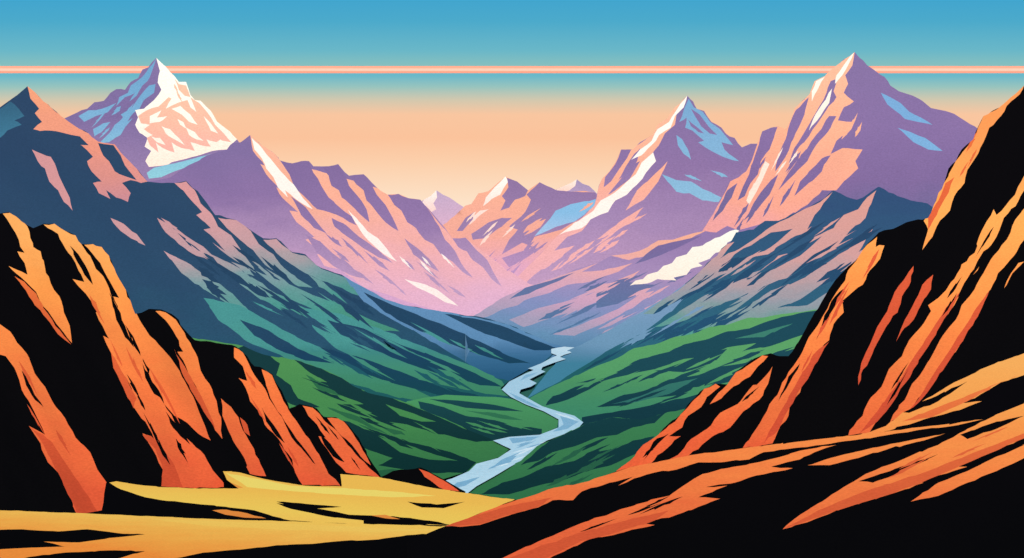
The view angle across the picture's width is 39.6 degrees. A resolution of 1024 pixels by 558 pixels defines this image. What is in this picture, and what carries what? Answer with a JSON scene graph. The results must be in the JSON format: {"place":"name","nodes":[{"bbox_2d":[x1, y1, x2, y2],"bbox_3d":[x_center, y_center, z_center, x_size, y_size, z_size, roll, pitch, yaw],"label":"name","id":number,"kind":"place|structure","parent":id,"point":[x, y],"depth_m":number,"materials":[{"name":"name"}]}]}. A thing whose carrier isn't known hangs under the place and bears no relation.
{"place":"outdoors","nodes":[
{"label":"outdoors","id":0,"kind":"place"},
{"bbox_2d":[65,58,238,181],"bbox_3d":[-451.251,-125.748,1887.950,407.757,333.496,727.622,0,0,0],"label":"snow mountain","id":1,"kind":"structure","parent":0,"point":[154,120],"depth_m":1743.79,"materials":[{"name":"white snow"}]},
{"bbox_2d":[0,212,464,512],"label":"rock cliff","id":2,"kind":"structure","parent":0,"point":[102,383],"depth_m":92.90,"materials":[{"name":"orange stone"}]},
{"bbox_2d":[0,471,514,557],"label":"ground","id":3,"kind":"structure","parent":0,"point":[240,515],"depth_m":47.53,"materials":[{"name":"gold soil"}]},
{"bbox_2d":[0,86,561,401],"bbox_3d":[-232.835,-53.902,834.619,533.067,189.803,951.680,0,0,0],"label":"mountain slope","id":4,"kind":"structure","parent":0,"point":[190,260],"depth_m":857.78,"materials":[{"name":"blue stone"}]},
{"bbox_2d":[149,135,531,315],"bbox_3d":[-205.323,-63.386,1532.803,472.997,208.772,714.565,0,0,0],"label":"mountain ridge","id":5,"kind":"structure","parent":0,"point":[363,230],"depth_m":1401.39,"materials":[{"name":"purple stone"}]},
{"bbox_2d":[193,338,508,478],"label":"green hill","id":6,"kind":"structure","parent":0,"point":[392,434],"depth_m":377.01,"materials":[{"name":"green plant"}]},
{"bbox_2d":[422,190,462,224],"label":"distant peak","id":7,"kind":"structure","parent":0,"point":[443,209],"depth_m":2644.85,"materials":[{"name":"stone"}]},
{"bbox_2d":[406,395,558,439],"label":"green hill","id":8,"kind":"structure","parent":0,"point":[494,418],"depth_m":415.06,"materials":[{"name":"green plant"}]},
{"bbox_2d":[444,363,560,479],"bbox_3d":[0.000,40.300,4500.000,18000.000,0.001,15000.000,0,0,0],"label":"ground","id":9,"kind":"structure","parent":0,"point":[525,392],"depth_m":543.28,"materials":[{"name":"green plant"}]},
{"bbox_2d":[0,66,1023,72],"bbox_3d":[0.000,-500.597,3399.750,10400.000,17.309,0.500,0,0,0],"label":"cloud","id":10,"kind":"structure","parent":0,"point":[505,69],"depth_m":3399.62,"materials":[{"name":"orange"}]},
{"bbox_2d":[0,0,1023,206],"label":"sky","id":11,"kind":"structure","parent":0,"point":[457,136],"materials":[{"name":"orange"}]},
{"bbox_2d":[446,347,582,492],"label":"river","id":12,"kind":"structure","parent":0,"point":[520,447],"depth_m":349.54,"materials":[{"name":"blue liquid"}]},
{"bbox_2d":[443,176,596,275],"bbox_3d":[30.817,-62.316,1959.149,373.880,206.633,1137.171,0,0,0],"label":"mountain range","id":13,"kind":"structure","parent":0,"point":[512,226],"depth_m":2135.52,"materials":[{"name":"stone"}]},
{"bbox_2d":[556,179,596,193],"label":"distant peak","id":14,"kind":"structure","parent":0,"point":[575,185],"depth_m":2671.88,"materials":[{"name":"purple stone"}]},
{"bbox_2d":[469,409,684,499],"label":"green hill","id":15,"kind":"structure","parent":0,"point":[590,451],"depth_m":309.33,"materials":[{"name":"green plant"}]},
{"bbox_2d":[465,225,757,362],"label":"snow ridge","id":16,"kind":"structure","parent":0,"point":[578,307],"depth_m":985.88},
{"bbox_2d":[518,96,756,284],"bbox_3d":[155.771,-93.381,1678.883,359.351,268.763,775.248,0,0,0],"label":"snow mountain","id":17,"kind":"structure","parent":0,"point":[679,169],"depth_m":1534.80,"materials":[{"name":"purple stone"}]},
{"bbox_2d":[529,310,815,424],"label":"green hill","id":18,"kind":"structure","parent":0,"point":[676,373],"depth_m":571.80,"materials":[{"name":"green plant"}]},
{"bbox_2d":[406,353,1023,557],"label":"rock slope","id":19,"kind":"structure","parent":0,"point":[939,473],"depth_m":38.23,"materials":[{"name":"stone"}]},
{"bbox_2d":[528,187,932,427],"bbox_3d":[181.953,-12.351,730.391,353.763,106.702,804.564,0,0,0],"label":"mountain slope","id":20,"kind":"structure","parent":0,"point":[801,260],"depth_m":863.01,"materials":[{"name":"blue stone"}]},
{"bbox_2d":[617,86,1023,470],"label":"rock cliff","id":21,"kind":"structure","parent":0,"point":[906,316],"depth_m":102.84,"materials":[{"name":"stone"}]},
{"bbox_2d":[703,52,976,231],"bbox_3d":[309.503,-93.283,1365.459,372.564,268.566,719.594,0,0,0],"label":"rocky peak","id":22,"kind":"structure","parent":0,"point":[857,127],"depth_m":1241.74,"materials":[{"name":"purple stone"}]}
]}

